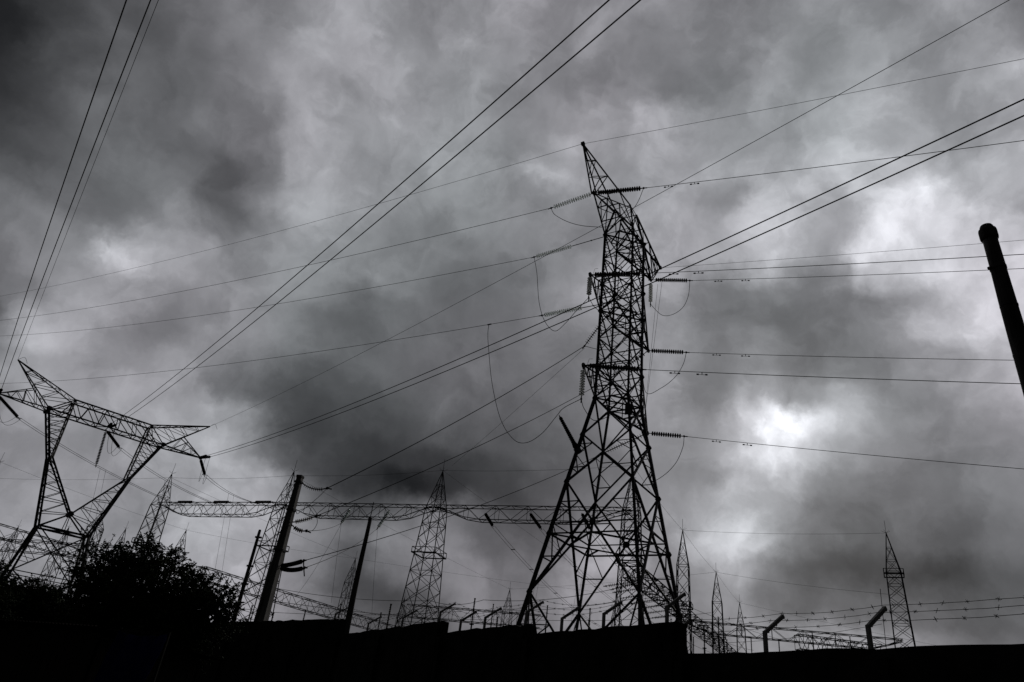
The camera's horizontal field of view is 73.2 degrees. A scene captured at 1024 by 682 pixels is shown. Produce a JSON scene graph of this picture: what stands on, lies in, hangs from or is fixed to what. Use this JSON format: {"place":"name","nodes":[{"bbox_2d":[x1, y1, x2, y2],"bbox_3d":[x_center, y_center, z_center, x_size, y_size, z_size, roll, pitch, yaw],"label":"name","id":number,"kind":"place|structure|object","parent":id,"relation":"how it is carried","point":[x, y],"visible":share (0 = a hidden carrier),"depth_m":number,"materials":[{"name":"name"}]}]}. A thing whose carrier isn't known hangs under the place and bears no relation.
{"place":"outdoors","nodes":[
{"label":"outdoors","id":0,"kind":"place"},
{"bbox_2d":[0,522,20,566],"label":"gantry tower","id":1,"kind":"structure","parent":0,"point":[3,557],"depth_m":123.76,"materials":[{"name":"metal"}]},
{"bbox_2d":[39,521,71,584],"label":"gantry tower","id":2,"kind":"structure","parent":0,"point":[62,539],"depth_m":117.77,"materials":[{"name":"metal"}]},
{"bbox_2d":[60,506,104,594],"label":"gantry tower","id":3,"kind":"structure","parent":0,"point":[101,528],"depth_m":91.39,"materials":[{"name":"metal"}]},
{"bbox_2d":[405,604,542,628],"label":"gantry beam","id":4,"kind":"structure","parent":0,"point":[478,610],"depth_m":70.48,"materials":[{"name":"metal"}]},
{"bbox_2d":[275,601,477,619],"bbox_3d":[-10.634,27.493,69.950,0.040,4.688,35.688,-10,-34,28],"label":"bus wire","id":5,"kind":"object","parent":4,"relation":"attached to","point":[362,612],"visible":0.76,"depth_m":63.13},
{"bbox_2d":[0,0,1023,652],"label":"sky","id":6,"kind":"structure","parent":0,"point":[233,121],"materials":[{"name":"grey"}]},
{"bbox_2d":[544,613,704,620],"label":"bus wire","id":7,"kind":"object","parent":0,"point":[600,620],"visible":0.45,"depth_m":76.53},
{"bbox_2d":[794,634,881,649],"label":"gantry beam","id":8,"kind":"structure","parent":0,"point":[834,640],"depth_m":61.44,"materials":[{"name":"metal"}]},
{"bbox_3d":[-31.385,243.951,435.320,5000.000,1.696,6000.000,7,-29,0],"label":"ground","id":9,"kind":"structure","parent":0,"visible":0},
{"bbox_2d":[0,560,25,619],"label":"bush","id":10,"kind":"object","parent":9,"relation":"on","point":[6,595],"visible":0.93,"depth_m":27.58,"materials":[{"name":"black plant"}]},
{"bbox_2d":[5,573,88,623],"bbox_3d":[-20.794,12.770,30.149,7.160,4.983,3.608,2,-30,10],"label":"bush","id":11,"kind":"object","parent":9,"relation":"on","point":[35,606],"visible":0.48,"depth_m":30.23,"materials":[{"name":"black plant"}]},
{"bbox_2d":[0,357,216,593],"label":"frame pylon","id":12,"kind":"object","parent":9,"relation":"on","point":[48,459],"visible":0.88,"depth_m":80.12,"materials":[{"name":"metal"}]},
{"bbox_2d":[0,396,19,418],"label":"insulator string","id":13,"kind":"object","parent":12,"relation":"hanging from","point":[5,403],"visible":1,"depth_m":78.80,"materials":[{"name":"brown ceramic"}]},
{"bbox_2d":[16,417,171,501],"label":"twin lead","id":14,"kind":"object","parent":13,"relation":"hanging from","point":[94,463],"visible":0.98,"depth_m":80.12,"materials":[{"name":"metal"}]},
{"bbox_2d":[0,523,81,558],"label":"gantry beam","id":15,"kind":"structure","parent":12,"relation":"attached to","point":[27,544],"depth_m":72.50,"materials":[{"name":"metal"}]},
{"bbox_2d":[18,0,158,358],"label":"earth wire","id":16,"kind":"object","parent":12,"relation":"attached to","point":[96,156],"visible":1,"depth_m":42.65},
{"bbox_2d":[0,539,189,564],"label":"gantry beam","id":17,"kind":"structure","parent":12,"relation":"attached to","point":[112,546],"depth_m":75.41,"materials":[{"name":"metal"}]},
{"bbox_2d":[95,429,106,467],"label":"insulator string","id":18,"kind":"object","parent":12,"relation":"hanging from","point":[101,444],"visible":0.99,"depth_m":82.19,"materials":[{"name":"brown ceramic"}]},
{"bbox_2d":[106,430,119,447],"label":"insulator string","id":19,"kind":"object","parent":12,"relation":"hanging from","point":[114,440],"visible":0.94,"depth_m":85.22,"materials":[{"name":"brown ceramic"}]},
{"bbox_2d":[118,448,210,501],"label":"twin lead","id":20,"kind":"object","parent":19,"relation":"hanging from","point":[166,479],"visible":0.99,"depth_m":82.10,"materials":[{"name":"metal"}]},
{"bbox_2d":[214,0,1008,424],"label":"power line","id":21,"kind":"object","parent":12,"relation":"attached to","point":[690,176],"visible":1,"depth_m":31.83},
{"bbox_2d":[44,528,252,674],"bbox_3d":[-11.694,9.283,21.595,6.938,6.337,4.197,7,-29,0],"label":"bushy tree","id":22,"kind":"object","parent":9,"relation":"on","point":[129,598],"visible":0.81,"depth_m":21.53,"materials":[{"name":"black plant"}]},
{"bbox_2d":[130,464,175,568],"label":"gantry tower","id":23,"kind":"structure","parent":9,"relation":"on","point":[155,518],"depth_m":80.58,"materials":[{"name":"metal"}]},
{"bbox_2d":[157,502,284,517],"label":"gantry beam","id":24,"kind":"structure","parent":23,"relation":"attached to","point":[219,505],"depth_m":77.58,"materials":[{"name":"metal"}]},
{"bbox_2d":[162,523,188,579],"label":"gantry tower","id":25,"kind":"structure","parent":9,"relation":"on","point":[183,541],"depth_m":110.33,"materials":[{"name":"metal"}]},
{"bbox_2d":[236,529,261,617],"bbox_3d":[-18.674,18.762,46.424,0.485,12.142,0.380,7,-29,0],"label":"utility pole","id":26,"kind":"object","parent":9,"relation":"on","point":[249,565],"visible":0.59,"depth_m":48.06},
{"bbox_2d":[240,462,296,620],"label":"gantry tower","id":27,"kind":"structure","parent":9,"relation":"on","point":[278,523],"depth_m":72.36,"materials":[{"name":"metal"}]},
{"bbox_2d":[195,566,396,630],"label":"gantry beam","id":28,"kind":"structure","parent":27,"relation":"attached to","point":[293,606],"depth_m":76.47,"materials":[{"name":"metal"}]},
{"bbox_2d":[277,588,429,600],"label":"bus wire","id":29,"kind":"object","parent":28,"relation":"attached to","point":[349,598],"visible":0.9,"depth_m":66.37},
{"bbox_2d":[282,502,437,520],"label":"gantry beam","id":30,"kind":"structure","parent":27,"relation":"attached to","point":[358,506],"depth_m":71.25,"materials":[{"name":"metal"}]},
{"bbox_2d":[376,510,389,529],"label":"insulator string","id":31,"kind":"object","parent":30,"relation":"hanging from","point":[383,519],"visible":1,"depth_m":69.03,"materials":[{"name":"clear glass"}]},
{"bbox_2d":[196,619,346,681],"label":"boundary wall","id":32,"kind":"structure","parent":9,"relation":"on","point":[292,650],"depth_m":28.35,"materials":[{"name":"concrete"}]},
{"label":"wall post arm","id":33,"kind":"object","parent":32,"relation":"attached to","visible":0},
{"bbox_2d":[342,597,1023,626],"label":"barbed wire","id":34,"kind":"object","parent":33,"relation":"attached to","point":[717,625],"visible":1,"depth_m":10.61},
{"bbox_2d":[254,475,303,621],"bbox_3d":[-11.869,12.364,33.564,0.660,12.100,0.620,1,-30,11],"label":"concrete pole","id":35,"kind":"object","parent":9,"relation":"on","point":[263,611],"visible":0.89,"depth_m":34.32,"materials":[{"name":"concrete"}]},
{"bbox_2d":[280,559,306,566],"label":"insulator string","id":36,"kind":"object","parent":35,"relation":"attached to","point":[295,563],"visible":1,"depth_m":33.30,"materials":[{"name":"brown ceramic"}]},
{"bbox_2d":[280,566,307,571],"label":"insulator string","id":37,"kind":"object","parent":35,"relation":"attached to","point":[295,569],"visible":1,"depth_m":33.21,"materials":[{"name":"brown ceramic"}]},
{"bbox_2d":[292,514,320,523],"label":"insulator string","id":38,"kind":"object","parent":35,"relation":"attached to","point":[301,520],"visible":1,"depth_m":35.31,"materials":[{"name":"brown ceramic"}]},
{"bbox_2d":[336,554,358,618],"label":"gantry tower","id":39,"kind":"structure","parent":9,"relation":"on","point":[353,572],"depth_m":113.90,"materials":[{"name":"metal"}]},
{"bbox_2d":[344,502,373,633],"bbox_3d":[-7.006,11.890,29.636,0.400,10.151,0.400,7,-29,0],"label":"utility pole","id":40,"kind":"object","parent":9,"relation":"on","point":[351,604],"visible":0.73,"depth_m":30.31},
{"bbox_2d":[326,621,448,681],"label":"boundary wall","id":41,"kind":"structure","parent":9,"relation":"on","point":[399,654],"depth_m":21.28,"materials":[{"name":"concrete"}]},
{"bbox_2d":[438,603,455,621],"bbox_3d":[-1.842,7.769,19.417,0.464,0.840,0.045,22,-32,-24],"label":"fence post","id":42,"kind":"object","parent":41,"relation":"attached to","point":[441,611],"depth_m":19.41,"materials":[{"name":"concrete"}]},
{"bbox_2d":[349,592,1023,619],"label":"barbed wire","id":43,"kind":"object","parent":42,"relation":"attached to","point":[967,601],"visible":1,"depth_m":10.59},
{"bbox_2d":[395,460,447,626],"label":"gantry tower","id":44,"kind":"structure","parent":9,"relation":"on","point":[426,543],"depth_m":66.49,"materials":[{"name":"metal"}]},
{"bbox_2d":[434,504,632,524],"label":"gantry beam","id":45,"kind":"structure","parent":44,"relation":"attached to","point":[479,519],"depth_m":65.68,"materials":[{"name":"metal"}]},
{"bbox_2d":[485,513,493,526],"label":"insulator string","id":46,"kind":"object","parent":45,"relation":"attached to","point":[487,516],"visible":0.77,"depth_m":67.86,"materials":[{"name":"brown ceramic"}]},
{"bbox_2d":[491,526,600,627],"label":"twin lead","id":47,"kind":"object","parent":46,"relation":"attached to","point":[537,577],"visible":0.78,"depth_m":76.99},
{"bbox_2d":[430,624,534,681],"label":"boundary wall","id":48,"kind":"structure","parent":9,"relation":"on","point":[490,654],"depth_m":16.54,"materials":[{"name":"concrete"}]},
{"bbox_2d":[458,611,476,630],"bbox_3d":[-1.177,7.527,18.206,0.464,0.840,0.045,22,-32,-24],"label":"wall post arm","id":49,"kind":"object","parent":48,"relation":"attached to","point":[464,618],"depth_m":18.21,"materials":[{"name":"concrete"}]},
{"bbox_2d":[483,607,501,627],"bbox_3d":[-0.495,7.029,17.175,0.464,0.840,0.045,22,-32,-24],"label":"wall post arm","id":50,"kind":"object","parent":48,"relation":"attached to","point":[488,616],"depth_m":17.16,"materials":[{"name":"concrete"}]},
{"bbox_2d":[524,601,543,624],"bbox_3d":[0.498,6.305,15.672,0.464,0.840,0.045,22,-32,-24],"label":"wall post arm","id":51,"kind":"object","parent":48,"relation":"attached to","point":[529,610],"depth_m":15.65,"materials":[{"name":"concrete"}]},
{"bbox_2d":[500,582,512,625],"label":"gantry tower","id":52,"kind":"structure","parent":9,"relation":"on","point":[508,608],"depth_m":123.43,"materials":[{"name":"metal"}]},
{"bbox_2d":[516,141,687,652],"bbox_3d":[6.253,6.160,43.109,10.110,36.819,15.440,-11,-34,29],"label":"lattice pylon","id":53,"kind":"object","parent":9,"relation":"on","point":[629,410],"visible":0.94,"depth_m":42.77,"materials":[{"name":"metal"}]},
{"bbox_2d":[3,144,580,295],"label":"power line","id":54,"kind":"object","parent":53,"relation":"attached to","point":[322,219],"visible":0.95,"depth_m":58.30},
{"bbox_2d":[531,237,602,257],"bbox_3d":[4.124,-6.972,51.701,6.140,0.439,0.322,-11,-34,29],"label":"insulator string","id":55,"kind":"object","parent":53,"relation":"attached to","point":[557,250],"visible":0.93,"depth_m":52.08,"materials":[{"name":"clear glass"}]},
{"bbox_2d":[9,258,527,335],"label":"power line","id":56,"kind":"object","parent":55,"relation":"attached to","point":[298,300],"visible":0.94,"depth_m":66.17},
{"bbox_2d":[534,258,587,330],"bbox_3d":[3.591,-4.430,48.095,0.886,7.932,8.096,21,-32,-22],"label":"jumper cable","id":57,"kind":"object","parent":55,"relation":"hanging from","point":[539,303],"visible":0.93,"depth_m":49.61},
{"bbox_2d":[548,193,590,208],"bbox_3d":[4.031,-9.627,47.488,3.502,0.512,0.322,-11,-34,29],"label":"insulator string","id":58,"kind":"object","parent":53,"relation":"attached to","point":[567,202],"visible":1,"depth_m":47.43,"materials":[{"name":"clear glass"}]},
{"bbox_2d":[6,209,545,319],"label":"power line","id":59,"kind":"object","parent":58,"relation":"attached to","point":[302,266],"visible":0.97,"depth_m":59.60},
{"bbox_2d":[539,304,600,316],"bbox_3d":[4.018,-2.174,48.601,4.858,0.385,0.322,-11,-34,29],"label":"insulator string","id":60,"kind":"object","parent":53,"relation":"attached to","point":[551,313],"visible":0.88,"depth_m":48.88,"materials":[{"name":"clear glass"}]},
{"bbox_2d":[0,316,536,383],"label":"power line","id":61,"kind":"object","parent":60,"relation":"attached to","point":[297,354],"visible":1,"depth_m":62.03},
{"bbox_2d":[559,415,581,453],"bbox_3d":[3.508,5.723,41.980,1.937,2.024,0.380,25,-34,-28],"label":"surge arrester","id":62,"kind":"object","parent":53,"relation":"attached to","point":[576,447],"visible":1,"depth_m":41.88,"materials":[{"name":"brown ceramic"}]},
{"bbox_2d":[579,367,585,402],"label":"insulator string","id":63,"kind":"object","parent":53,"relation":"hanging from","point":[582,381],"visible":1,"depth_m":39.81,"materials":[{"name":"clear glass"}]},
{"bbox_2d":[488,325,579,442],"bbox_3d":[1.426,1.569,45.731,1.593,10.292,11.068,28,-35,-32],"label":"jumper cable","id":64,"kind":"object","parent":63,"relation":"hanging from","point":[497,408],"visible":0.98,"depth_m":45.67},
{"bbox_2d":[586,276,592,300],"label":"insulator string","id":65,"kind":"object","parent":53,"relation":"hanging from","point":[589,285],"visible":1,"depth_m":43.16,"materials":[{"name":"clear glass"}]},
{"bbox_2d":[582,283,629,348],"bbox_3d":[6.500,-1.712,47.156,3.851,4.183,0.480,-18,-38,37],"label":"insulator string","id":66,"kind":"object","parent":53,"relation":"attached to","point":[605,316],"visible":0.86,"depth_m":47.08,"materials":[{"name":"brown ceramic"}]},
{"bbox_2d":[328,346,583,487],"bbox_3d":[-2.439,4.093,42.011,14.523,13.328,0.043,17,-31,-16],"label":"power line","id":67,"kind":"object","parent":66,"relation":"attached to","point":[450,424],"visible":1,"depth_m":40.94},
{"bbox_2d":[584,361,645,371],"bbox_3d":[5.824,1.359,39.333,3.884,1.338,0.322,-11,-34,29],"label":"insulator string","id":68,"kind":"object","parent":53,"relation":"attached to","point":[613,367],"visible":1,"depth_m":39.20,"materials":[{"name":"brown ceramic"}]},
{"bbox_2d":[582,371,641,420],"bbox_3d":[5.690,3.120,38.755,3.661,2.523,0.737,-11,-34,29],"label":"jumper cable","id":69,"kind":"object","parent":68,"relation":"hanging from","point":[619,407],"visible":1,"depth_m":38.60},
{"bbox_2d":[646,369,1019,383],"bbox_3d":[19.593,1.634,29.652,29.577,5.793,0.090,-11,-34,29],"label":"power line","id":70,"kind":"object","parent":68,"relation":"attached to","point":[830,377],"visible":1,"depth_m":32.66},
{"bbox_2d":[591,268,646,276],"bbox_3d":[6.561,-4.282,42.622,3.817,1.319,0.322,-11,-34,29],"label":"insulator string","id":71,"kind":"object","parent":53,"relation":"attached to","point":[614,274],"visible":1,"depth_m":42.54,"materials":[{"name":"brown ceramic"}]},
{"bbox_2d":[647,254,1023,274],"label":"power line","id":72,"kind":"object","parent":71,"relation":"attached to","point":[832,264],"visible":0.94,"depth_m":35.51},
{"bbox_2d":[595,186,646,194],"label":"insulator string","id":73,"kind":"object","parent":53,"relation":"attached to","point":[618,190],"visible":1,"depth_m":45.55,"materials":[{"name":"brown ceramic"}]},
{"bbox_2d":[551,190,642,226],"bbox_3d":[5.874,-8.726,46.535,6.827,1.874,1.353,-11,-34,29],"label":"jumper cable","id":74,"kind":"object","parent":73,"relation":"hanging from","point":[606,226],"visible":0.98,"depth_m":46.35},
{"bbox_2d":[647,140,1023,187],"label":"power line","id":75,"kind":"object","parent":73,"relation":"attached to","point":[833,165],"visible":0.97,"depth_m":38.10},
{"bbox_2d":[606,435,642,451],"bbox_3d":[7.822,7.155,48.077,3.191,1.606,0.322,-3,-31,17],"label":"insulator string","id":76,"kind":"object","parent":53,"relation":"attached to","point":[622,444],"visible":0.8,"depth_m":48.03,"materials":[{"name":"brown ceramic"}]},
{"bbox_2d":[307,458,592,559],"bbox_3d":[-1.730,9.126,40.489,19.376,11.670,0.033,26,-34,-30],"label":"power line","id":77,"kind":"object","parent":76,"relation":"attached to","point":[439,519],"visible":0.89,"depth_m":38.02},
{"bbox_2d":[612,351,646,377],"bbox_3d":[8.627,1.768,51.023,2.888,2.319,0.322,-3,-31,18],"label":"insulator string","id":78,"kind":"object","parent":53,"relation":"attached to","point":[632,362],"visible":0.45,"depth_m":51.02,"materials":[{"name":"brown ceramic"}]},
{"bbox_2d":[322,380,605,513],"bbox_3d":[-1.340,5.825,43.145,18.955,15.026,0.036,23,-33,-26],"label":"power line","id":79,"kind":"object","parent":78,"relation":"attached to","point":[456,456],"visible":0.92,"depth_m":41.18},
{"bbox_2d":[648,284,652,306],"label":"insulator string","id":80,"kind":"object","parent":53,"relation":"hanging from","point":[650,297],"visible":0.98,"depth_m":53.87,"materials":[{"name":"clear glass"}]},
{"bbox_2d":[648,431,687,437],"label":"insulator string","id":81,"kind":"object","parent":53,"relation":"attached to","point":[666,434],"visible":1,"depth_m":47.10,"materials":[{"name":"brown ceramic"}]},
{"bbox_2d":[688,436,1021,468],"bbox_3d":[25.172,6.499,37.053,32.441,6.389,0.090,-11,-34,29],"label":"power line","id":82,"kind":"object","parent":81,"relation":"attached to","point":[852,453],"visible":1,"depth_m":40.53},
{"bbox_2d":[649,349,689,353],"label":"insulator string","id":83,"kind":"object","parent":53,"relation":"attached to","point":[667,351],"visible":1,"depth_m":50.17,"materials":[{"name":"brown ceramic"}]},
{"bbox_2d":[690,352,987,359],"bbox_3d":[26.485,0.897,39.725,33.447,6.586,0.090,-11,-34,29],"label":"power line","id":84,"kind":"object","parent":83,"relation":"attached to","point":[835,356],"visible":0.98,"depth_m":43.82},
{"bbox_2d":[651,278,692,281],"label":"insulator string","id":85,"kind":"object","parent":53,"relation":"attached to","point":[674,280],"visible":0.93,"depth_m":53.42,"materials":[{"name":"brown ceramic"}]},
{"bbox_2d":[693,268,1023,281],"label":"power line","id":86,"kind":"object","parent":85,"relation":"attached to","point":[846,275],"visible":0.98,"depth_m":46.33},
{"bbox_2d":[584,59,1020,143],"bbox_3d":[22.536,-13.651,34.429,42.282,7.206,0.022,-11,-34,29],"label":"power line","id":87,"kind":"object","parent":53,"relation":"attached to","point":[811,100],"visible":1,"depth_m":38.28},
{"bbox_2d":[665,240,1019,267],"bbox_3d":[30.457,-6.548,45.181,43.128,7.181,0.022,-11,-34,29],"label":"power line","id":88,"kind":"object","parent":53,"relation":"attached to","point":[846,254],"visible":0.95,"depth_m":49.45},
{"bbox_2d":[518,621,686,681],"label":"boundary wall","id":89,"kind":"structure","parent":9,"relation":"on","point":[652,652],"depth_m":12.71,"materials":[{"name":"concrete"}]},
{"bbox_2d":[560,606,579,630],"bbox_3d":[1.212,5.957,14.448,0.464,0.840,0.045,22,-32,-24],"label":"wall post arm","id":90,"kind":"object","parent":89,"relation":"attached to","point":[565,616],"depth_m":14.44,"materials":[{"name":"concrete"}]},
{"bbox_2d":[602,601,622,626],"bbox_3d":[1.940,5.426,13.348,0.464,0.840,0.045,22,-32,-24],"label":"wall post arm","id":91,"kind":"object","parent":89,"relation":"attached to","point":[608,611],"depth_m":13.35,"materials":[{"name":"concrete"}]},
{"bbox_2d":[665,593,685,621],"bbox_3d":[2.847,4.764,11.975,0.464,0.840,0.045,22,-32,-24],"label":"wall post arm","id":92,"kind":"object","parent":89,"relation":"attached to","point":[674,601],"depth_m":11.97,"materials":[{"name":"concrete"}]},
{"bbox_2d":[614,469,642,625],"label":"gantry tower","id":93,"kind":"structure","parent":9,"relation":"on","point":[639,518],"depth_m":60.55,"materials":[{"name":"metal"}]},
{"bbox_2d":[674,519,692,652],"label":"gantry tower","id":94,"kind":"structure","parent":9,"relation":"on","point":[689,590],"depth_m":76.78,"materials":[{"name":"metal"}]},
{"bbox_2d":[623,562,688,619],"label":"gantry beam","id":95,"kind":"structure","parent":94,"relation":"attached to","point":[663,586],"depth_m":65.91,"materials":[{"name":"metal"}]},
{"bbox_2d":[683,619,902,648],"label":"gantry beam","id":96,"kind":"structure","parent":94,"relation":"attached to","point":[801,631],"depth_m":70.55,"materials":[{"name":"metal"}]},
{"bbox_2d":[711,570,725,652],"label":"gantry tower","id":97,"kind":"structure","parent":9,"relation":"on","point":[723,637],"depth_m":93.10,"materials":[{"name":"metal"}]},
{"bbox_2d":[681,608,722,649],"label":"gantry beam","id":98,"kind":"structure","parent":97,"relation":"attached to","point":[709,637],"depth_m":83.41,"materials":[{"name":"metal"}]},
{"bbox_2d":[714,638,736,652],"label":"gantry beam","id":99,"kind":"structure","parent":97,"relation":"attached to","point":[730,649],"depth_m":94.82,"materials":[{"name":"metal"}]},
{"bbox_2d":[736,599,746,652],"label":"gantry tower","id":100,"kind":"structure","parent":9,"relation":"on","point":[741,621],"depth_m":110.53,"materials":[{"name":"metal"}]},
{"bbox_2d":[673,644,1023,681],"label":"boundary wall","id":101,"kind":"structure","parent":9,"relation":"on","point":[974,663],"depth_m":8.57,"materials":[{"name":"concrete"}]},
{"bbox_2d":[762,614,784,651],"bbox_3d":[3.861,4.417,10.113,0.464,0.840,0.045,22,-32,-24],"label":"wall post arm","id":102,"kind":"object","parent":101,"relation":"attached to","point":[778,620],"depth_m":10.09,"materials":[{"name":"concrete"}]},
{"bbox_2d":[865,606,887,648],"bbox_3d":[4.707,3.800,8.834,0.464,0.840,0.045,22,-32,-24],"label":"wall post arm","id":103,"kind":"object","parent":101,"relation":"attached to","point":[870,624],"depth_m":8.79,"materials":[{"name":"concrete"}]},
{"bbox_2d":[882,522,915,647],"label":"gantry tower","id":104,"kind":"structure","parent":9,"relation":"on","point":[903,587],"depth_m":69.16,"materials":[{"name":"metal"}]},
{"bbox_2d":[978,223,1023,395],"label":"utility pole","id":105,"kind":"object","parent":9,"relation":"on","point":[1008,303],"visible":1,"depth_m":10.55,"materials":[{"name":"metal"}]},
{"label":"insulator string","id":106,"kind":"object","parent":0,"visible":0},
{"bbox_2d":[0,0,150,388],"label":"twin conductor","id":107,"kind":"object","parent":106,"relation":"attached to","point":[71,161],"visible":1,"depth_m":36.15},
{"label":"insulator string","id":108,"kind":"object","parent":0,"visible":0},
{"bbox_2d":[114,0,640,424],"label":"twin conductor","id":109,"kind":"object","parent":108,"relation":"attached to","point":[605,29],"visible":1,"depth_m":27.29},
{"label":"insulator string","id":110,"kind":"object","parent":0,"visible":0},
{"bbox_2d":[207,99,1023,456],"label":"twin conductor","id":111,"kind":"object","parent":110,"relation":"attached to","point":[693,253],"visible":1,"depth_m":29.40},
{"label":"wall post arm","id":112,"kind":"object","parent":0,"visible":0},
{"bbox_2d":[341,603,1023,633],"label":"barbed wire","id":113,"kind":"object","parent":112,"relation":"attached to","point":[905,620],"visible":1,"depth_m":10.00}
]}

